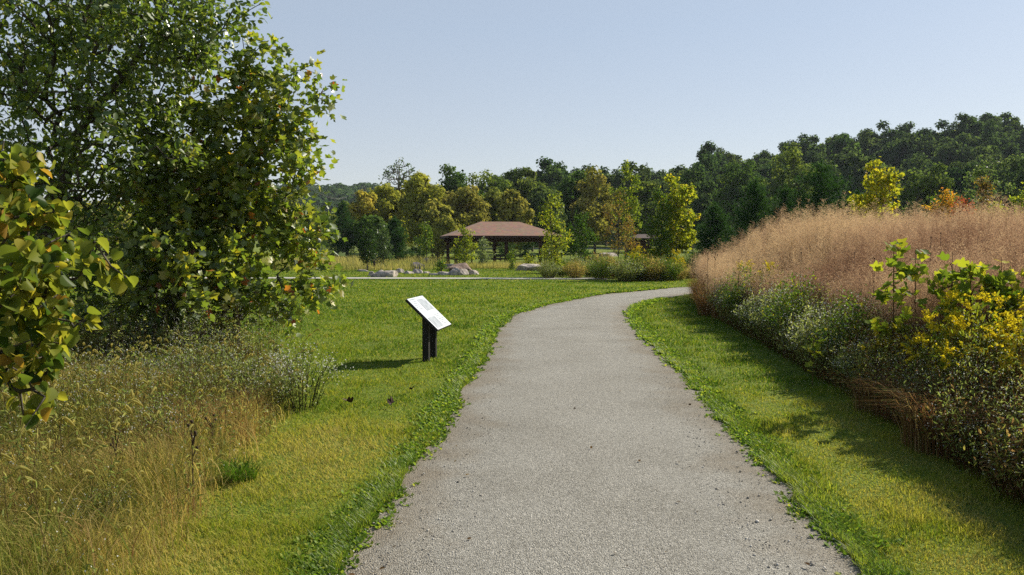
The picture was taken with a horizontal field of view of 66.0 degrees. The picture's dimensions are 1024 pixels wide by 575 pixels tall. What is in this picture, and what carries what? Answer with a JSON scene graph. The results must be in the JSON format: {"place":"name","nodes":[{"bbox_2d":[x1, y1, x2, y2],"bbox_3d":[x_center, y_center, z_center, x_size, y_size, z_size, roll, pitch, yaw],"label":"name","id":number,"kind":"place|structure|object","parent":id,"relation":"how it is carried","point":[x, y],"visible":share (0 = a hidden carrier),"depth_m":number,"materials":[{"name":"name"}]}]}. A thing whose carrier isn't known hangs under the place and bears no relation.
{"place":"outdoors","nodes":[
{"label":"outdoors","id":0,"kind":"place"},
{"bbox_2d":[0,323,328,574],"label":"straw grass","id":1,"kind":"structure","parent":0,"point":[31,544],"depth_m":5.03,"materials":[{"name":"beige plant"}]},
{"bbox_2d":[61,254,543,269],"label":"tan grass","id":2,"kind":"structure","parent":0,"point":[353,263],"depth_m":56.25,"materials":[{"name":"plant"}]},
{"bbox_2d":[0,213,1023,574],"bbox_3d":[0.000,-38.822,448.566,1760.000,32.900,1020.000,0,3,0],"label":"ground","id":3,"kind":"structure","parent":0,"point":[374,395],"depth_m":6.82,"materials":[{"name":"green plant"}]},
{"bbox_2d":[0,140,138,430],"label":"redbud tree","id":4,"kind":"object","parent":3,"relation":"on","point":[29,304],"visible":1,"depth_m":3.51,"materials":[{"name":"green plant"}]},
{"bbox_2d":[61,475,137,528],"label":"aster clump","id":5,"kind":"object","parent":3,"relation":"on","point":[98,505],"visible":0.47,"depth_m":4.57,"materials":[{"name":"green plant"}]},
{"bbox_2d":[72,198,132,255],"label":"woodland tree","id":6,"kind":"object","parent":3,"relation":"on","point":[79,205],"visible":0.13,"depth_m":99.33,"materials":[{"name":"green plant"}]},
{"bbox_2d":[0,0,272,374],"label":"shade tree","id":7,"kind":"object","parent":3,"relation":"on","point":[110,24],"visible":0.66,"depth_m":9.24,"materials":[{"name":"green plant"}]},
{"bbox_2d":[102,392,204,450],"bbox_3d":[-2.814,1.066,6.217,0.721,0.520,0.765,2,3,26],"label":"aster clump","id":8,"kind":"object","parent":3,"relation":"on","point":[159,405],"visible":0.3,"depth_m":6.15,"materials":[{"name":"green plant"}]},
{"bbox_2d":[0,288,315,574],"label":"bed brush","id":9,"kind":"object","parent":3,"relation":"on","point":[141,394],"depth_m":6.81,"materials":[{"name":"green plant"}]},
{"bbox_2d":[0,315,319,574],"bbox_3d":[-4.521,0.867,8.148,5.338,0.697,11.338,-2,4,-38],"label":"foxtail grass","id":10,"kind":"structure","parent":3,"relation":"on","point":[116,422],"depth_m":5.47,"materials":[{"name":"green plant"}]},
{"bbox_2d":[88,26,353,347],"bbox_3d":[-3.888,-1.198,10.371,3.008,4.587,2.622,-3,4,-42],"label":"tulip tree","id":11,"kind":"object","parent":3,"relation":"on","point":[240,191],"visible":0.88,"depth_m":10.18,"materials":[{"name":"green plant"}]},
{"bbox_2d":[204,451,277,483],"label":"grass tuft","id":12,"kind":"object","parent":3,"relation":"on","point":[248,471],"visible":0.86,"depth_m":5.54,"materials":[{"name":"green plant"}]},
{"bbox_2d":[224,350,310,407],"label":"aster clump","id":13,"kind":"object","parent":3,"relation":"on","point":[277,387],"visible":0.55,"depth_m":7.81,"materials":[{"name":"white plant"}]},
{"bbox_2d":[245,334,353,411],"bbox_3d":[-2.108,0.840,7.928,1.121,0.778,1.030,0,3,0],"label":"wiry bush","id":14,"kind":"object","parent":3,"relation":"on","point":[302,389],"visible":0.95,"depth_m":7.85,"materials":[{"name":"green plant"}]},
{"bbox_2d":[194,182,405,213],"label":"distant woods","id":15,"kind":"object","parent":3,"relation":"on","point":[340,191],"visible":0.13,"depth_m":476.25,"materials":[{"name":"green plant"}]},
{"bbox_2d":[70,277,605,278],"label":"footpath","id":16,"kind":"structure","parent":3,"relation":"on","point":[434,278],"depth_m":38.54,"materials":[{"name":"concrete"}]},
{"bbox_2d":[321,200,360,256],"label":"pine tree","id":17,"kind":"object","parent":3,"relation":"on","point":[347,232],"visible":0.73,"depth_m":83.33,"materials":[{"name":"green plant"}]},
{"bbox_2d":[343,190,384,220],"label":"woodland tree","id":18,"kind":"object","parent":3,"relation":"on","point":[362,205],"visible":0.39,"depth_m":96.41,"materials":[{"name":"yellow plant"}]},
{"bbox_2d":[354,226,379,270],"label":"shade sapling","id":19,"kind":"object","parent":3,"relation":"on","point":[363,248],"visible":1,"depth_m":50.73,"materials":[{"name":"green plant"}]},
{"bbox_2d":[349,214,389,255],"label":"woodland tree","id":20,"kind":"object","parent":3,"relation":"on","point":[370,221],"visible":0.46,"depth_m":82.39,"materials":[{"name":"green plant"}]},
{"bbox_2d":[370,220,394,267],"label":"conifer tree","id":21,"kind":"object","parent":3,"relation":"on","point":[382,247],"visible":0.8,"depth_m":55.79,"materials":[{"name":"green plant"}]},
{"bbox_2d":[367,182,407,245],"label":"woodland tree","id":22,"kind":"object","parent":3,"relation":"on","point":[385,205],"visible":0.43,"depth_m":102.33,"materials":[{"name":"green plant"}]},
{"bbox_2d":[378,157,415,190],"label":"bare tree","id":23,"kind":"object","parent":3,"relation":"on","point":[400,180],"visible":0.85,"depth_m":110.94,"materials":[{"name":"grey plant"}]},
{"bbox_2d":[381,216,415,262],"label":"pine tree","id":24,"kind":"object","parent":3,"relation":"on","point":[397,235],"visible":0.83,"depth_m":65.48,"materials":[{"name":"green plant"}]},
{"bbox_2d":[396,171,445,255],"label":"woodland tree","id":25,"kind":"object","parent":3,"relation":"on","point":[419,189],"visible":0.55,"depth_m":97.62,"materials":[{"name":"green plant"}]},
{"bbox_2d":[405,296,450,361],"bbox_3d":[-1.200,0.642,11.402,0.472,0.999,0.800,0,3,9],"label":"interpretive sign","id":26,"kind":"object","parent":3,"relation":"on","point":[434,320],"visible":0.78,"depth_m":11.22,"materials":[{"name":"grey metal"}]},
{"bbox_2d":[416,198,461,258],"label":"woodland tree","id":27,"kind":"object","parent":3,"relation":"on","point":[435,213],"visible":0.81,"depth_m":88.62,"materials":[{"name":"green plant"}]},
{"bbox_2d":[436,164,483,251],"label":"woodland tree","id":28,"kind":"object","parent":3,"relation":"on","point":[454,182],"visible":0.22,"depth_m":120.10,"materials":[{"name":"green plant"}]},
{"bbox_2d":[450,225,479,263],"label":"tree","id":29,"kind":"object","parent":3,"relation":"on","point":[459,250],"visible":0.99,"depth_m":55.80,"materials":[{"name":"green plant"}]},
{"bbox_2d":[440,185,491,256],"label":"woodland tree","id":30,"kind":"object","parent":3,"relation":"on","point":[467,209],"visible":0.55,"depth_m":94.01,"materials":[{"name":"green plant"}]},
{"bbox_2d":[475,186,505,247],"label":"woodland tree","id":31,"kind":"object","parent":3,"relation":"on","point":[493,199],"visible":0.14,"depth_m":98.18,"materials":[{"name":"green plant"}]},
{"bbox_2d":[475,170,515,250],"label":"woodland tree","id":32,"kind":"object","parent":3,"relation":"on","point":[499,184],"visible":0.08,"depth_m":127.82,"materials":[{"name":"green plant"}]},
{"bbox_2d":[440,222,564,264],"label":"picnic pavilion","id":33,"kind":"structure","parent":3,"relation":"on","point":[495,232],"depth_m":63.79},
{"bbox_2d":[493,189,534,254],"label":"woodland tree","id":34,"kind":"object","parent":3,"relation":"on","point":[514,208],"visible":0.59,"depth_m":92.52,"materials":[{"name":"green plant"}]},
{"bbox_2d":[506,167,550,251],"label":"woodland tree","id":35,"kind":"object","parent":3,"relation":"on","point":[526,185],"visible":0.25,"depth_m":122.45,"materials":[{"name":"green plant"}]},
{"bbox_2d":[524,185,568,253],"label":"woodland tree","id":36,"kind":"object","parent":3,"relation":"on","point":[538,197],"visible":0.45,"depth_m":102.12,"materials":[{"name":"green plant"}]},
{"bbox_2d":[534,164,564,189],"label":"hill tree","id":37,"kind":"object","parent":3,"relation":"on","point":[553,175],"visible":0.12,"depth_m":153.31,"materials":[{"name":"green plant"}]},
{"bbox_2d":[534,191,575,274],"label":"columnar tree","id":38,"kind":"object","parent":3,"relation":"on","point":[548,216],"visible":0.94,"depth_m":40.72,"materials":[{"name":"green plant"}]},
{"bbox_2d":[547,170,599,250],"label":"woodland tree","id":39,"kind":"object","parent":3,"relation":"on","point":[566,187],"visible":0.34,"depth_m":113.52,"materials":[{"name":"green plant"}]},
{"bbox_2d":[561,210,599,261],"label":"round tree","id":40,"kind":"object","parent":3,"relation":"on","point":[577,245],"visible":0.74,"depth_m":47.69,"materials":[{"name":"green plant"}]},
{"bbox_2d":[569,164,619,253],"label":"woodland tree","id":41,"kind":"object","parent":3,"relation":"on","point":[591,189],"visible":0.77,"depth_m":110.13,"materials":[{"name":"green plant"}]},
{"bbox_2d":[280,286,918,574],"bbox_3d":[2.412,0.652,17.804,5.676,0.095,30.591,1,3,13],"label":"edge grass","id":42,"kind":"structure","parent":3,"relation":"on","point":[398,476],"depth_m":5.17,"materials":[{"name":"green plant"}]},
{"bbox_2d":[586,256,615,278],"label":"weed clump","id":43,"kind":"object","parent":3,"relation":"on","point":[601,271],"visible":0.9,"depth_m":38.15,"materials":[{"name":"green plant"}]},
{"bbox_2d":[601,189,634,257],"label":"brown tree","id":44,"kind":"object","parent":3,"relation":"on","point":[616,243],"visible":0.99,"depth_m":47.78,"materials":[{"name":"green plant"}]},
{"bbox_2d":[608,160,642,257],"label":"slender tree","id":45,"kind":"object","parent":3,"relation":"on","point":[634,209],"visible":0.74,"depth_m":65.48,"materials":[{"name":"green plant"}]},
{"bbox_2d":[606,255,645,281],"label":"weed clump","id":46,"kind":"object","parent":3,"relation":"on","point":[624,274],"visible":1,"depth_m":35.51,"materials":[{"name":"green plant"}]},
{"bbox_2d":[610,160,661,231],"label":"hill tree","id":47,"kind":"object","parent":3,"relation":"on","point":[644,172],"visible":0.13,"depth_m":156.28,"materials":[{"name":"green plant"}]},
{"bbox_2d":[622,180,664,245],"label":"woodland tree","id":48,"kind":"object","parent":3,"relation":"on","point":[645,200],"visible":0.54,"depth_m":115.69,"materials":[{"name":"green plant"}]},
{"bbox_2d":[641,185,675,263],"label":"green tree","id":49,"kind":"object","parent":3,"relation":"on","point":[659,250],"visible":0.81,"depth_m":38.79,"materials":[{"name":"green plant"}]},
{"bbox_2d":[648,173,701,259],"bbox_3d":[8.211,-3.116,39.668,2.771,5.285,2.754,0,3,0],"label":"golden tree","id":50,"kind":"object","parent":3,"relation":"on","point":[679,208],"visible":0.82,"depth_m":39.47,"materials":[{"name":"green plant"}]},
{"bbox_2d":[664,163,717,250],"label":"woodland tree","id":51,"kind":"object","parent":3,"relation":"on","point":[699,204],"visible":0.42,"depth_m":127.61,"materials":[{"name":"green plant"}]},
{"bbox_2d":[684,200,739,262],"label":"pine tree","id":52,"kind":"object","parent":3,"relation":"on","point":[717,223],"visible":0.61,"depth_m":45.60,"materials":[{"name":"green plant"}]},
{"bbox_2d":[689,152,741,241],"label":"hill tree","id":53,"kind":"object","parent":3,"relation":"on","point":[705,160],"visible":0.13,"depth_m":159.01,"materials":[{"name":"green plant"}]},
{"bbox_2d":[710,160,765,236],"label":"woodland tree","id":54,"kind":"object","parent":3,"relation":"on","point":[734,190],"visible":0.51,"depth_m":123.03,"materials":[{"name":"green plant"}]},
{"bbox_2d":[715,263,772,327],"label":"aster bush","id":55,"kind":"object","parent":3,"relation":"on","point":[730,300],"visible":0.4,"depth_m":15.58,"materials":[{"name":"green plant"}]},
{"bbox_2d":[711,177,781,257],"bbox_3d":[13.123,-3.314,42.942,4.893,5.518,4.064,-2,3,-27],"label":"pine tree","id":56,"kind":"object","parent":3,"relation":"on","point":[746,215],"visible":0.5,"depth_m":42.53,"materials":[{"name":"green plant"}]},
{"bbox_2d":[731,288,777,334],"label":"aster bush","id":57,"kind":"object","parent":3,"relation":"on","point":[752,306],"visible":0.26,"depth_m":14.20,"materials":[{"name":"green plant"}]},
{"bbox_2d":[746,278,796,342],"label":"aster bush","id":58,"kind":"object","parent":3,"relation":"on","point":[760,309],"visible":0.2,"depth_m":13.01,"materials":[{"name":"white plant"}]},
{"bbox_2d":[763,183,804,250],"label":"pine tree","id":59,"kind":"object","parent":3,"relation":"on","point":[784,192],"visible":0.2,"depth_m":46.58,"materials":[{"name":"green plant"}]},
{"bbox_2d":[759,268,829,350],"bbox_3d":[4.411,0.350,12.055,1.223,1.314,1.190,-1,3,-13],"label":"aster bush","id":60,"kind":"object","parent":3,"relation":"on","point":[795,306],"visible":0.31,"depth_m":11.94,"materials":[{"name":"green plant"}]},
{"bbox_2d":[768,142,822,221],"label":"woodland tree","id":61,"kind":"object","parent":3,"relation":"on","point":[786,176],"visible":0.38,"depth_m":118.31,"materials":[{"name":"green plant"}]},
{"bbox_2d":[784,142,830,167],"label":"hill tree","id":62,"kind":"object","parent":3,"relation":"on","point":[813,154],"visible":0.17,"depth_m":188.95,"materials":[{"name":"green plant"}]},
{"bbox_2d":[785,295,853,372],"bbox_3d":[4.165,0.575,10.275,1.185,1.056,1.112,-1,3,-25],"label":"aster bush","id":63,"kind":"object","parent":3,"relation":"on","point":[812,329],"visible":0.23,"depth_m":10.26,"materials":[{"name":"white plant"}]},
{"bbox_2d":[776,158,865,255],"bbox_3d":[17.115,-3.925,43.848,5.616,6.640,5.842,0,3,0],"label":"pine tree","id":64,"kind":"object","parent":3,"relation":"on","point":[826,188],"visible":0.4,"depth_m":43.41,"materials":[{"name":"green plant"}]},
{"bbox_2d":[797,161,857,212],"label":"hill tree","id":65,"kind":"object","parent":3,"relation":"on","point":[851,186],"visible":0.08,"depth_m":156.05,"materials":[{"name":"green plant"}]},
{"bbox_2d":[805,283,881,376],"bbox_3d":[4.187,0.546,9.568,1.106,1.189,1.077,-2,4,-33],"label":"aster bush","id":66,"kind":"object","parent":3,"relation":"on","point":[856,315],"visible":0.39,"depth_m":9.48,"materials":[{"name":"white plant"}]},
{"bbox_2d":[828,133,862,163],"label":"hill tree","id":67,"kind":"object","parent":3,"relation":"on","point":[840,143],"visible":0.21,"depth_m":206.25,"materials":[{"name":"green plant"}]},
{"bbox_2d":[686,188,1023,368],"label":"plume grass","id":68,"kind":"structure","parent":3,"relation":"on","point":[964,228],"depth_m":13.34,"materials":[{"name":"beige plant"}]},
{"bbox_2d":[826,338,889,395],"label":"aster bush","id":69,"kind":"object","parent":3,"relation":"on","point":[843,363],"visible":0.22,"depth_m":8.68,"materials":[{"name":"green plant"}]},
{"bbox_2d":[693,264,1023,509],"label":"bank brush","id":70,"kind":"object","parent":3,"relation":"on","point":[910,390],"depth_m":6.83,"materials":[{"name":"green plant"}]},
{"bbox_2d":[822,368,902,416],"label":"grass clump","id":71,"kind":"object","parent":3,"relation":"on","point":[861,403],"visible":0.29,"depth_m":7.75,"materials":[{"name":"plant"}]},
{"bbox_2d":[838,150,895,216],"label":"hill tree","id":72,"kind":"object","parent":3,"relation":"on","point":[854,159],"visible":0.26,"depth_m":157.03,"materials":[{"name":"green plant"}]},
{"bbox_2d":[853,128,886,159],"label":"hill tree","id":73,"kind":"object","parent":3,"relation":"on","point":[869,145],"visible":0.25,"depth_m":220.81,"materials":[{"name":"green plant"}]},
{"bbox_2d":[846,156,904,224],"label":"sycamore tree","id":74,"kind":"object","parent":3,"relation":"on","point":[887,180],"visible":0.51,"depth_m":29.59,"materials":[{"name":"yellow plant"}]},
{"bbox_2d":[851,322,906,375],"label":"goldenrod plant","id":75,"kind":"object","parent":3,"relation":"on","point":[881,343],"visible":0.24,"depth_m":8.31,"materials":[{"name":"green plant"}]},
{"bbox_2d":[845,367,923,424],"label":"grass clump","id":76,"kind":"object","parent":3,"relation":"on","point":[885,414],"visible":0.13,"depth_m":7.42,"materials":[{"name":"plant"}]},
{"bbox_2d":[871,141,904,168],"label":"hill tree","id":77,"kind":"object","parent":3,"relation":"on","point":[889,155],"visible":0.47,"depth_m":201.96,"materials":[{"name":"green plant"}]},
{"bbox_2d":[864,238,918,351],"bbox_3d":[4.021,0.341,8.318,0.430,1.731,0.486,-1,3,-20],"label":"tulip sapling","id":78,"kind":"object","parent":3,"relation":"on","point":[883,297],"visible":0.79,"depth_m":8.32,"materials":[{"name":"green plant"}]},
{"bbox_2d":[886,249,930,352],"bbox_3d":[4.073,0.410,8.134,0.430,1.612,0.406,2,4,38],"label":"tulip sapling","id":79,"kind":"object","parent":3,"relation":"on","point":[923,269],"visible":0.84,"depth_m":8.07,"materials":[{"name":"green plant"}]},
{"bbox_2d":[892,131,938,161],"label":"hill tree","id":80,"kind":"object","parent":3,"relation":"on","point":[909,144],"visible":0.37,"depth_m":202.20,"materials":[{"name":"green plant"}]},
{"bbox_2d":[840,375,1008,461],"bbox_3d":[3.593,1.064,6.383,1.896,0.493,2.004,0,3,0],"label":"grass clump","id":81,"kind":"object","parent":3,"relation":"on","point":[925,446],"visible":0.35,"depth_m":6.29,"materials":[{"name":"plant"}]},
{"bbox_2d":[895,162,955,225],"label":"woodland tree","id":82,"kind":"object","parent":3,"relation":"on","point":[919,189],"visible":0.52,"depth_m":98.36,"materials":[{"name":"green plant"}]},
{"bbox_2d":[834,296,1023,482],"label":"thicket","id":83,"kind":"object","parent":3,"relation":"on","point":[985,386],"depth_m":6.58,"materials":[{"name":"green plant"}]},
{"bbox_2d":[913,119,955,145],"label":"hill tree","id":84,"kind":"object","parent":3,"relation":"on","point":[942,124],"visible":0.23,"depth_m":216.67,"materials":[{"name":"green plant"}]},
{"bbox_2d":[895,285,986,379],"bbox_3d":[4.079,0.614,7.377,0.898,1.286,0.845,-1,3,-18],"label":"goldenrod plant","id":85,"kind":"object","parent":3,"relation":"on","point":[950,294],"visible":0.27,"depth_m":7.28,"materials":[{"name":"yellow plant"}]},
{"bbox_2d":[921,187,966,223],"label":"orange shrub","id":86,"kind":"object","parent":3,"relation":"on","point":[946,200],"visible":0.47,"depth_m":30.81,"materials":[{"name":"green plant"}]},
{"bbox_2d":[925,140,974,165],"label":"hill tree","id":87,"kind":"object","parent":3,"relation":"on","point":[947,154],"visible":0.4,"depth_m":189.64,"materials":[{"name":"green plant"}]},
{"bbox_2d":[926,251,975,331],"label":"tulip sapling","id":88,"kind":"object","parent":3,"relation":"on","point":[940,275],"visible":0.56,"depth_m":7.81,"materials":[{"name":"green plant"}]},
{"bbox_2d":[930,162,986,227],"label":"woodland tree","id":89,"kind":"object","parent":3,"relation":"on","point":[957,174],"visible":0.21,"depth_m":119.53,"materials":[{"name":"green plant"}]},
{"bbox_2d":[932,132,984,159],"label":"hill tree","id":90,"kind":"object","parent":3,"relation":"on","point":[965,138],"visible":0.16,"depth_m":199.07,"materials":[{"name":"green plant"}]},
{"bbox_2d":[920,384,1009,467],"bbox_3d":[3.528,1.042,5.939,0.828,0.597,0.810,1,3,19],"label":"weed bush","id":91,"kind":"object","parent":3,"relation":"on","point":[954,423],"visible":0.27,"depth_m":5.91,"materials":[{"name":"green plant"}]},
{"bbox_2d":[949,112,984,139],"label":"hill tree","id":92,"kind":"object","parent":3,"relation":"on","point":[969,124],"visible":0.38,"depth_m":216.41,"materials":[{"name":"green plant"}]},
{"bbox_2d":[925,286,1022,392],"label":"goldenrod plant","id":93,"kind":"object","parent":3,"relation":"on","point":[1010,319],"visible":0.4,"depth_m":6.70,"materials":[{"name":"yellow plant"}]},
{"bbox_2d":[933,257,1019,347],"bbox_3d":[4.437,0.477,7.547,0.643,1.541,0.740,0,3,0],"label":"tulip sapling","id":94,"kind":"object","parent":3,"relation":"on","point":[973,270],"visible":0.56,"depth_m":7.42,"materials":[{"name":"green plant"}]},
{"bbox_2d":[950,154,1016,219],"bbox_3d":[21.262,-3.138,36.175,2.862,5.703,3.686,0,3,0],"label":"tree","id":95,"kind":"object","parent":3,"relation":"on","point":[980,172],"visible":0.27,"depth_m":35.59,"materials":[{"name":"green plant"}]},
{"bbox_2d":[961,143,1019,179],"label":"hill tree","id":96,"kind":"object","parent":3,"relation":"on","point":[980,150],"visible":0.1,"depth_m":164.31,"materials":[{"name":"green plant"}]},
{"bbox_2d":[959,403,1023,501],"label":"weed bush","id":97,"kind":"object","parent":3,"relation":"on","point":[1009,470],"visible":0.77,"depth_m":5.09,"materials":[{"name":"green plant"}]},
{"bbox_2d":[967,154,1023,218],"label":"woodland tree","id":98,"kind":"object","parent":3,"relation":"on","point":[1003,172],"visible":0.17,"depth_m":115.56,"materials":[{"name":"green plant"}]},
{"bbox_2d":[971,258,1023,330],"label":"tulip sapling","id":99,"kind":"object","parent":3,"relation":"on","point":[1002,284],"visible":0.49,"depth_m":7.34,"materials":[{"name":"green plant"}]},
{"bbox_2d":[976,121,1021,149],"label":"hill tree","id":100,"kind":"object","parent":3,"relation":"on","point":[989,129],"visible":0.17,"depth_m":202.19,"materials":[{"name":"green plant"}]},
{"bbox_2d":[984,136,1023,169],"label":"hill tree","id":101,"kind":"object","parent":3,"relation":"on","point":[1006,151],"visible":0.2,"depth_m":190.84,"materials":[{"name":"green plant"}]},
{"bbox_2d":[987,313,1023,398],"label":"goldenrod plant","id":102,"kind":"object","parent":3,"relation":"on","point":[1011,353],"visible":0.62,"depth_m":6.11,"materials":[{"name":"yellow plant"}]},
{"bbox_2d":[993,269,1023,327],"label":"tulip sapling","id":103,"kind":"object","parent":3,"relation":"on","point":[1012,279],"visible":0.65,"depth_m":7.26,"materials":[{"name":"green plant"}]},
{"bbox_2d":[0,0,1023,202],"label":"sky","id":104,"kind":"structure","parent":0,"point":[497,86],"materials":[{"name":"blue"}]},
{"bbox_2d":[335,287,861,574],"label":"path","id":105,"kind":"structure","parent":0,"point":[571,508],"depth_m":5.48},
{"bbox_2d":[329,303,859,574],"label":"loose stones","id":106,"kind":"object","parent":105,"relation":"on","point":[757,521],"visible":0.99,"depth_m":4.79,"materials":[{"name":"grey gravel"}]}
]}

